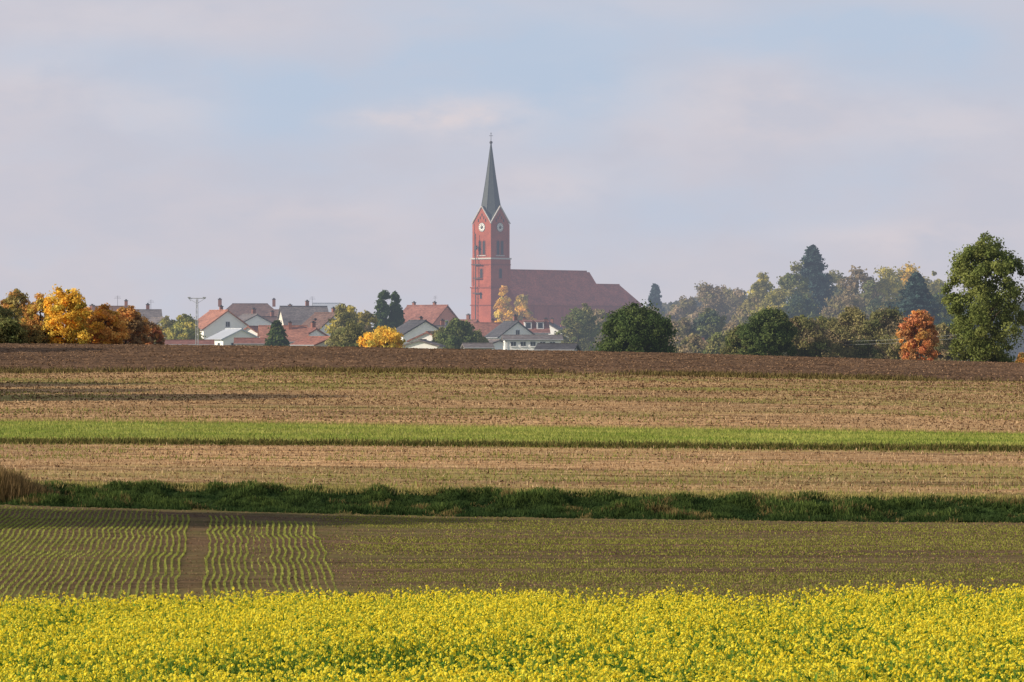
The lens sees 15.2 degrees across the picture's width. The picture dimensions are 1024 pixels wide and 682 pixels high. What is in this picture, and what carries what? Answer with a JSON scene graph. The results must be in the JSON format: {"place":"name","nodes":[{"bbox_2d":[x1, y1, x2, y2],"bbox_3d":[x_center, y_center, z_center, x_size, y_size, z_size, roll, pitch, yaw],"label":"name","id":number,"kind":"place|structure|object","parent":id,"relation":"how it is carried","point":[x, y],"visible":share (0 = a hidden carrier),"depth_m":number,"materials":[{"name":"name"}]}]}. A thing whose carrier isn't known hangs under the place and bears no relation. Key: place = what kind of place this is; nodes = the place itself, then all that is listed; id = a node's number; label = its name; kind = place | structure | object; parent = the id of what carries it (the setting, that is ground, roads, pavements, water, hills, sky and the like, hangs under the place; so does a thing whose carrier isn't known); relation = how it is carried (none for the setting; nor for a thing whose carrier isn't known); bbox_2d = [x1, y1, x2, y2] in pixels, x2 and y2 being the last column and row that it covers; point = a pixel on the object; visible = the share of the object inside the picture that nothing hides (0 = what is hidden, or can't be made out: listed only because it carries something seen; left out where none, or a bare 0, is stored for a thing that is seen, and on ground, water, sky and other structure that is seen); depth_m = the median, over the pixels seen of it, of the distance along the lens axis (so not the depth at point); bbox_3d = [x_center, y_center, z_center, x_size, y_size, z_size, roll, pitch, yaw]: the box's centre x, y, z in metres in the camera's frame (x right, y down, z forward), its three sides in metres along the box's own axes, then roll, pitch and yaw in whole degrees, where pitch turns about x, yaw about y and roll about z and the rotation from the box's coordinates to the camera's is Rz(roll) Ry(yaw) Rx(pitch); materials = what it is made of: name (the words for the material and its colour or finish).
{"place":"outdoors","nodes":[
{"label":"outdoors","id":0,"kind":"place"},
{"bbox_2d":[0,343,1023,674],"bbox_3d":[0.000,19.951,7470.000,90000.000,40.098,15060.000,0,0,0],"label":"ground","id":1,"kind":"structure","parent":0,"point":[200,537],"depth_m":130.08,"materials":[{"name":"soil"}]},
{"bbox_2d":[0,301,18,319],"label":"deciduous tree","id":2,"kind":"object","parent":1,"relation":"on","point":[6,312],"visible":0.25,"depth_m":404.95,"materials":[{"name":"green plant"}]},
{"bbox_2d":[0,317,31,343],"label":"bush","id":3,"kind":"object","parent":1,"relation":"on","point":[14,329],"visible":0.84,"depth_m":396.76,"materials":[{"name":"green plant"}]},
{"bbox_2d":[0,288,33,321],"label":"deciduous tree","id":4,"kind":"object","parent":1,"relation":"on","point":[14,298],"visible":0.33,"depth_m":419.10,"materials":[{"name":"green plant"}]},
{"bbox_2d":[7,318,55,343],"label":"bush","id":5,"kind":"object","parent":1,"relation":"on","point":[35,333],"visible":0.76,"depth_m":398.67,"materials":[{"name":"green plant"}]},
{"bbox_2d":[19,292,51,323],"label":"deciduous tree","id":6,"kind":"object","parent":1,"relation":"on","point":[34,310],"visible":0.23,"depth_m":411.08,"materials":[{"name":"yellow plant"}]},
{"bbox_2d":[0,463,78,502],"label":"dry grass","id":7,"kind":"structure","parent":1,"relation":"on","point":[13,484],"depth_m":108.89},
{"bbox_2d":[41,284,99,343],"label":"deciduous tree","id":8,"kind":"object","parent":1,"relation":"on","point":[72,304],"visible":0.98,"depth_m":398.77,"materials":[{"name":"yellow plant"}]},
{"bbox_2d":[82,302,129,343],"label":"bush","id":9,"kind":"object","parent":1,"relation":"on","point":[112,329],"visible":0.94,"depth_m":401.02,"materials":[{"name":"orange plant"}]},
{"bbox_2d":[92,296,127,341],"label":"house","id":10,"kind":"structure","parent":1,"relation":"on","point":[115,308],"depth_m":649.90,"materials":[{"name":"tile"}]},
{"bbox_2d":[117,305,151,344],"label":"bush","id":11,"kind":"object","parent":1,"relation":"on","point":[133,318],"visible":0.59,"depth_m":409.24,"materials":[{"name":"brown plant"}]},
{"bbox_2d":[127,321,166,344],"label":"bush","id":12,"kind":"object","parent":1,"relation":"on","point":[156,334],"visible":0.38,"depth_m":414.12,"materials":[{"name":"brown plant"}]},
{"bbox_2d":[135,303,161,319],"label":"house","id":13,"kind":"structure","parent":1,"relation":"on","point":[148,312],"depth_m":679.16,"materials":[{"name":"tile"}]},
{"bbox_2d":[154,315,175,343],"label":"deciduous tree","id":14,"kind":"object","parent":1,"relation":"on","point":[166,322],"visible":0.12,"depth_m":599.14,"materials":[{"name":"green plant"}]},
{"bbox_2d":[165,314,205,339],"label":"deciduous tree","id":15,"kind":"object","parent":1,"relation":"on","point":[184,326],"visible":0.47,"depth_m":588.96,"materials":[{"name":"green plant"}]},
{"bbox_2d":[165,340,214,344],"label":"house","id":16,"kind":"structure","parent":1,"relation":"on","point":[190,342],"depth_m":563.12,"materials":[{"name":"tile"}]},
{"bbox_2d":[188,297,205,344],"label":"antenna mast","id":17,"kind":"object","parent":1,"relation":"on","point":[196,302],"visible":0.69,"depth_m":559.94,"materials":[{"name":"metal"}]},
{"bbox_2d":[197,305,248,339],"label":"house","id":18,"kind":"structure","parent":1,"relation":"on","point":[211,322],"depth_m":636.14,"materials":[{"name":"paint"}]},
{"bbox_2d":[205,328,259,345],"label":"house","id":19,"kind":"structure","parent":1,"relation":"on","point":[226,336],"depth_m":582.66,"materials":[{"name":"paint"}]},
{"bbox_2d":[218,298,275,316],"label":"house","id":20,"kind":"structure","parent":1,"relation":"on","point":[239,309],"depth_m":788.28,"materials":[{"name":"tile"}]},
{"bbox_2d":[234,338,265,345],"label":"shed","id":21,"kind":"structure","parent":1,"relation":"on","point":[251,341],"depth_m":558.11,"materials":[{"name":"tile"}]},
{"bbox_2d":[244,326,257,335],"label":"house","id":22,"kind":"structure","parent":1,"relation":"on","point":[253,330],"depth_m":622.66,"materials":[{"name":"paint"}]},
{"bbox_2d":[238,308,271,325],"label":"house","id":23,"kind":"structure","parent":1,"relation":"on","point":[253,319],"depth_m":697.90,"materials":[{"name":"tile"}]},
{"bbox_2d":[262,310,276,321],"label":"house","id":24,"kind":"structure","parent":1,"relation":"on","point":[271,317],"depth_m":714.69,"materials":[{"name":"tile"}]},
{"bbox_2d":[263,320,289,345],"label":"conifer tree","id":25,"kind":"object","parent":1,"relation":"on","point":[277,334],"visible":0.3,"depth_m":544.23,"materials":[{"name":"green plant"}]},
{"bbox_2d":[257,321,308,343],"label":"house","id":26,"kind":"structure","parent":1,"relation":"on","point":[294,333],"depth_m":603.50,"materials":[{"name":"tile"}]},
{"bbox_2d":[277,300,328,324],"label":"house","id":27,"kind":"structure","parent":1,"relation":"on","point":[297,315],"depth_m":703.42,"materials":[{"name":"tile"}]},
{"bbox_2d":[289,336,329,345],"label":"house","id":28,"kind":"structure","parent":1,"relation":"on","point":[313,340],"depth_m":558.48,"materials":[{"name":"tile"}]},
{"bbox_2d":[308,321,327,335],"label":"house","id":29,"kind":"structure","parent":1,"relation":"on","point":[313,330],"depth_m":608.15,"materials":[{"name":"paint"}]},
{"bbox_2d":[302,307,335,335],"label":"house","id":30,"kind":"structure","parent":1,"relation":"on","point":[320,319],"depth_m":638.47,"materials":[{"name":"tile"}]},
{"bbox_2d":[312,303,338,311],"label":"house","id":31,"kind":"structure","parent":1,"relation":"on","point":[329,305],"depth_m":714.34,"materials":[{"name":"paint"}]},
{"bbox_2d":[324,303,365,345],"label":"deciduous tree","id":32,"kind":"object","parent":1,"relation":"on","point":[342,312],"visible":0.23,"depth_m":554.19,"materials":[{"name":"green plant"}]},
{"bbox_2d":[329,318,366,346],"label":"deciduous tree","id":33,"kind":"object","parent":1,"relation":"on","point":[347,335],"visible":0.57,"depth_m":498.71,"materials":[{"name":"green plant"}]},
{"bbox_2d":[357,310,378,333],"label":"deciduous tree","id":34,"kind":"object","parent":1,"relation":"on","point":[367,318],"visible":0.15,"depth_m":564.22,"materials":[{"name":"green plant"}]},
{"bbox_2d":[356,325,405,347],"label":"deciduous tree","id":35,"kind":"object","parent":1,"relation":"on","point":[384,336],"visible":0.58,"depth_m":453.59,"materials":[{"name":"yellow plant"}]},
{"bbox_2d":[372,290,394,328],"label":"columnar tree","id":36,"kind":"object","parent":1,"relation":"on","point":[382,306],"visible":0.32,"depth_m":619.48,"materials":[{"name":"green plant"}]},
{"bbox_2d":[388,290,404,328],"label":"columnar tree","id":37,"kind":"object","parent":1,"relation":"on","point":[396,316],"visible":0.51,"depth_m":621.29,"materials":[{"name":"green plant"}]},
{"bbox_2d":[395,316,438,343],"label":"house","id":38,"kind":"structure","parent":1,"relation":"on","point":[409,329],"depth_m":606.74,"materials":[{"name":"paint"}]},
{"bbox_2d":[406,331,434,342],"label":"house","id":39,"kind":"structure","parent":1,"relation":"on","point":[427,335],"depth_m":577.89,"materials":[{"name":"paint"}]},
{"bbox_2d":[403,339,445,348],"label":"house","id":40,"kind":"structure","parent":1,"relation":"on","point":[422,343],"depth_m":538.01,"materials":[{"name":"paint"}]},
{"bbox_2d":[403,301,459,324],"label":"house","id":41,"kind":"structure","parent":1,"relation":"on","point":[434,314],"depth_m":722.59,"materials":[{"name":"tile"}]},
{"bbox_2d":[430,326,447,342],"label":"deciduous tree","id":42,"kind":"object","parent":1,"relation":"on","point":[437,332],"visible":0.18,"depth_m":559.54,"materials":[{"name":"green plant"}]},
{"bbox_2d":[435,317,481,348],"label":"deciduous tree","id":43,"kind":"object","parent":1,"relation":"on","point":[460,332],"visible":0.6,"depth_m":554.09,"materials":[{"name":"green plant"}]},
{"bbox_2d":[460,343,494,349],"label":"shed","id":44,"kind":"structure","parent":1,"relation":"on","point":[484,346],"depth_m":528.27,"materials":[{"name":"tile"}]},
{"bbox_2d":[475,329,488,342],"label":"deciduous tree","id":45,"kind":"object","parent":1,"relation":"on","point":[483,339],"visible":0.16,"depth_m":559.50,"materials":[{"name":"green plant"}]},
{"bbox_2d":[473,318,501,335],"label":"house","id":46,"kind":"structure","parent":1,"relation":"on","point":[485,328],"depth_m":688.99,"materials":[{"name":"tile"}]},
{"bbox_2d":[488,339,502,349],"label":"house","id":47,"kind":"structure","parent":1,"relation":"on","point":[497,343],"depth_m":598.23,"materials":[{"name":"paint"}]},
{"bbox_2d":[493,285,516,321],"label":"deciduous tree","id":48,"kind":"object","parent":1,"relation":"on","point":[503,307],"visible":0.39,"depth_m":838.95,"materials":[{"name":"yellow plant"}]},
{"bbox_2d":[484,314,534,338],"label":"house","id":49,"kind":"structure","parent":1,"relation":"on","point":[514,327],"depth_m":662.90,"materials":[{"name":"tile"}]},
{"bbox_2d":[0,577,1023,681],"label":"mustard crop","id":50,"kind":"object","parent":1,"relation":"on","point":[951,636],"visible":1,"depth_m":43.37,"materials":[{"name":"yellow plant"}]},
{"bbox_2d":[0,369,1023,496],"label":"maize stubble","id":51,"kind":"object","parent":1,"relation":"on","point":[636,387],"visible":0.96,"depth_m":186.12,"materials":[{"name":"plant"}]},
{"bbox_2d":[0,419,1023,447],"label":"meadow grass","id":52,"kind":"structure","parent":1,"relation":"on","point":[637,432],"depth_m":165.68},
{"bbox_2d":[0,363,1023,451],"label":"verge grass","id":53,"kind":"structure","parent":1,"relation":"on","point":[622,444],"depth_m":178.48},
{"bbox_2d":[0,370,1023,498],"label":"field debris","id":54,"kind":"object","parent":1,"relation":"on","point":[510,403],"visible":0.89,"depth_m":227.99,"materials":[{"name":"plant"}]},
{"bbox_2d":[0,343,1023,380],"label":"plowed clods","id":55,"kind":"object","parent":1,"relation":"on","point":[502,363],"visible":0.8,"depth_m":342.11,"materials":[{"name":"soil"}]},
{"bbox_2d":[0,506,1023,619],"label":"seedling rows","id":56,"kind":"object","parent":1,"relation":"on","point":[784,576],"visible":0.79,"depth_m":86.97,"materials":[{"name":"green plant"}]},
{"bbox_2d":[0,504,1023,627],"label":"soil clods","id":57,"kind":"object","parent":1,"relation":"on","point":[189,591],"visible":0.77,"depth_m":87.49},
{"bbox_2d":[26,479,1023,500],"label":"bank grass","id":58,"kind":"structure","parent":1,"relation":"on","point":[713,493],"depth_m":112.15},
{"bbox_2d":[514,294,535,319],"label":"deciduous tree","id":59,"kind":"object","parent":1,"relation":"on","point":[521,309],"visible":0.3,"depth_m":844.04,"materials":[{"name":"yellow plant"}]},
{"bbox_2d":[501,335,562,349],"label":"house","id":60,"kind":"structure","parent":1,"relation":"on","point":[520,342],"depth_m":587.46,"materials":[{"name":"paint"}]},
{"bbox_2d":[517,316,550,334],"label":"house","id":61,"kind":"structure","parent":1,"relation":"on","point":[538,327],"depth_m":697.05,"materials":[{"name":"tile"}]},
{"bbox_2d":[534,343,580,350],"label":"shed","id":62,"kind":"structure","parent":1,"relation":"on","point":[559,346],"depth_m":498.46,"materials":[{"name":"tile"}]},
{"bbox_2d":[548,317,566,336],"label":"house","id":63,"kind":"structure","parent":1,"relation":"on","point":[554,326],"depth_m":717.78,"materials":[{"name":"paint"}]},
{"bbox_2d":[554,303,602,350],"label":"deciduous tree","id":64,"kind":"object","parent":1,"relation":"on","point":[579,324],"visible":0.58,"depth_m":658.52,"materials":[{"name":"green plant"}]},
{"bbox_2d":[590,309,611,346],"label":"deciduous tree","id":65,"kind":"object","parent":1,"relation":"on","point":[599,313],"visible":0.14,"depth_m":698.48,"materials":[{"name":"green plant"}]},
{"bbox_2d":[589,299,682,352],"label":"deciduous tree","id":66,"kind":"object","parent":1,"relation":"on","point":[624,330],"visible":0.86,"depth_m":443.68,"materials":[{"name":"green plant"}]},
{"bbox_2d":[647,283,664,311],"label":"pine tree","id":67,"kind":"object","parent":1,"relation":"on","point":[654,296],"visible":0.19,"depth_m":929.12,"materials":[{"name":"green plant"}]},
{"bbox_2d":[663,317,696,346],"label":"deciduous tree","id":68,"kind":"object","parent":1,"relation":"on","point":[683,327],"visible":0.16,"depth_m":648.17,"materials":[{"name":"green plant"}]},
{"bbox_2d":[665,295,702,321],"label":"deciduous tree","id":69,"kind":"object","parent":1,"relation":"on","point":[684,308],"visible":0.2,"depth_m":818.49,"materials":[{"name":"green plant"}]},
{"bbox_2d":[673,333,707,352],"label":"bush","id":70,"kind":"object","parent":1,"relation":"on","point":[692,343],"visible":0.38,"depth_m":558.74,"materials":[{"name":"green plant"}]},
{"bbox_2d":[688,306,727,341],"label":"deciduous tree","id":71,"kind":"object","parent":1,"relation":"on","point":[707,323],"visible":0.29,"depth_m":648.27,"materials":[{"name":"green plant"}]},
{"bbox_2d":[701,330,728,353],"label":"bush","id":72,"kind":"object","parent":1,"relation":"on","point":[715,342],"visible":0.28,"depth_m":538.98,"materials":[{"name":"green plant"}]},
{"bbox_2d":[686,280,744,325],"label":"deciduous tree","id":73,"kind":"object","parent":1,"relation":"on","point":[709,295],"visible":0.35,"depth_m":807.61,"materials":[{"name":"green plant"}]},
{"bbox_2d":[720,322,743,337],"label":"deciduous tree","id":74,"kind":"object","parent":1,"relation":"on","point":[730,325],"visible":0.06,"depth_m":639.49,"materials":[{"name":"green plant"}]},
{"bbox_2d":[718,322,747,354],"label":"deciduous tree","id":75,"kind":"object","parent":1,"relation":"on","point":[733,346],"visible":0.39,"depth_m":457.04,"materials":[{"name":"green plant"}]},
{"bbox_2d":[725,287,746,316],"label":"deciduous tree","id":76,"kind":"object","parent":1,"relation":"on","point":[737,295],"visible":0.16,"depth_m":827.78,"materials":[{"name":"green plant"}]},
{"bbox_2d":[729,291,761,324],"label":"deciduous tree","id":77,"kind":"object","parent":1,"relation":"on","point":[745,308],"visible":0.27,"depth_m":738.64,"materials":[{"name":"green plant"}]},
{"bbox_2d":[745,272,774,322],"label":"deciduous tree","id":78,"kind":"object","parent":1,"relation":"on","point":[761,285],"visible":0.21,"depth_m":759.03,"materials":[{"name":"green plant"}]},
{"bbox_2d":[738,305,799,355],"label":"deciduous tree","id":79,"kind":"object","parent":1,"relation":"on","point":[772,329],"visible":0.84,"depth_m":450.46,"materials":[{"name":"green plant"}]},
{"bbox_2d":[754,286,797,354],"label":"deciduous tree","id":80,"kind":"object","parent":1,"relation":"on","point":[775,298],"visible":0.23,"depth_m":733.69,"materials":[{"name":"green plant"}]},
{"bbox_2d":[776,260,814,303],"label":"deciduous tree","id":81,"kind":"object","parent":1,"relation":"on","point":[789,283],"visible":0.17,"depth_m":743.57,"materials":[{"name":"green plant"}]},
{"bbox_2d":[781,289,825,321],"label":"deciduous tree","id":82,"kind":"object","parent":1,"relation":"on","point":[800,304],"visible":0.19,"depth_m":717.80,"materials":[{"name":"green plant"}]},
{"bbox_2d":[781,314,835,356],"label":"deciduous tree","id":83,"kind":"object","parent":1,"relation":"on","point":[810,340],"visible":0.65,"depth_m":460.07,"materials":[{"name":"green plant"}]},
{"bbox_2d":[787,244,835,317],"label":"spruce tree","id":84,"kind":"object","parent":1,"relation":"on","point":[812,269],"visible":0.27,"depth_m":758.08,"materials":[{"name":"green plant"}]},
{"bbox_2d":[799,313,844,355],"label":"bush","id":85,"kind":"object","parent":1,"relation":"on","point":[822,320],"visible":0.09,"depth_m":472.79,"materials":[{"name":"green plant"}]},
{"bbox_2d":[825,269,844,300],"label":"deciduous tree","id":86,"kind":"object","parent":1,"relation":"on","point":[835,290],"visible":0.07,"depth_m":773.69,"materials":[{"name":"green plant"}]},
{"bbox_2d":[661,289,1023,361],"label":"distant wood","id":87,"kind":"object","parent":1,"relation":"on","point":[666,306],"visible":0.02,"depth_m":966.45,"materials":[{"name":"green plant"}]},
{"bbox_2d":[817,290,869,319],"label":"deciduous tree","id":88,"kind":"object","parent":1,"relation":"on","point":[852,300],"visible":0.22,"depth_m":714.03,"materials":[{"name":"green plant"}]},
{"bbox_2d":[825,305,881,357],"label":"deciduous tree","id":89,"kind":"object","parent":1,"relation":"on","point":[849,318],"visible":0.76,"depth_m":465.97,"materials":[{"name":"green plant"}]},
{"bbox_2d":[834,265,882,307],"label":"deciduous tree","id":90,"kind":"object","parent":1,"relation":"on","point":[852,286],"visible":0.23,"depth_m":739.64,"materials":[{"name":"green plant"}]},
{"bbox_2d":[857,279,886,315],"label":"deciduous tree","id":91,"kind":"object","parent":1,"relation":"on","point":[870,285],"visible":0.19,"depth_m":732.88,"materials":[{"name":"green plant"}]},
{"bbox_2d":[850,305,905,358],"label":"deciduous tree","id":92,"kind":"object","parent":1,"relation":"on","point":[884,325],"visible":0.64,"depth_m":464.25,"materials":[{"name":"green plant"}]},
{"bbox_2d":[865,296,898,316],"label":"deciduous tree","id":93,"kind":"object","parent":1,"relation":"on","point":[887,304],"visible":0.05,"depth_m":659.29,"materials":[{"name":"green plant"}]},
{"bbox_2d":[873,265,906,305],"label":"deciduous tree","id":94,"kind":"object","parent":1,"relation":"on","point":[889,283],"visible":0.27,"depth_m":743.08,"materials":[{"name":"green plant"}]},
{"bbox_2d":[884,327,922,359],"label":"bush","id":95,"kind":"object","parent":1,"relation":"on","point":[894,349],"visible":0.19,"depth_m":454.43,"materials":[{"name":"green plant"}]},
{"bbox_2d":[896,261,930,293],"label":"deciduous tree","id":96,"kind":"object","parent":1,"relation":"on","point":[908,270],"visible":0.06,"depth_m":763.94,"materials":[{"name":"yellow plant"}]},
{"bbox_2d":[888,272,944,356],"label":"spruce tree","id":97,"kind":"object","parent":1,"relation":"on","point":[914,294],"visible":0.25,"depth_m":638.53,"materials":[{"name":"green plant"}]},
{"bbox_2d":[895,309,940,360],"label":"deciduous tree","id":98,"kind":"object","parent":1,"relation":"on","point":[925,340],"visible":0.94,"depth_m":427.16,"materials":[{"name":"orange plant"}]},
{"bbox_2d":[923,271,949,295],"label":"deciduous tree","id":99,"kind":"object","parent":1,"relation":"on","point":[935,287],"visible":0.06,"depth_m":768.99,"materials":[{"name":"green plant"}]},
{"bbox_2d":[924,322,960,360],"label":"bush","id":100,"kind":"object","parent":1,"relation":"on","point":[943,332],"visible":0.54,"depth_m":460.69,"materials":[{"name":"green plant"}]},
{"bbox_2d":[930,291,964,323],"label":"deciduous tree","id":101,"kind":"object","parent":1,"relation":"on","point":[944,311],"visible":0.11,"depth_m":652.99,"materials":[{"name":"green plant"}]},
{"bbox_2d":[938,231,1023,361],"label":"deciduous tree","id":102,"kind":"object","parent":1,"relation":"on","point":[983,255],"visible":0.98,"depth_m":413.09,"materials":[{"name":"green plant"}]},
{"bbox_2d":[0,479,1023,522],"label":"ditch grass","id":103,"kind":"structure","parent":0,"point":[116,497],"depth_m":109.47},
{"bbox_2d":[0,0,1023,326],"label":"sky","id":104,"kind":"structure","parent":0,"point":[161,154],"materials":[{"name":"blue"}]},
{"bbox_2d":[470,141,642,348],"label":"church","id":105,"kind":"structure","parent":0,"point":[556,295],"depth_m":899.75,"materials":[{"name":"red brick"}]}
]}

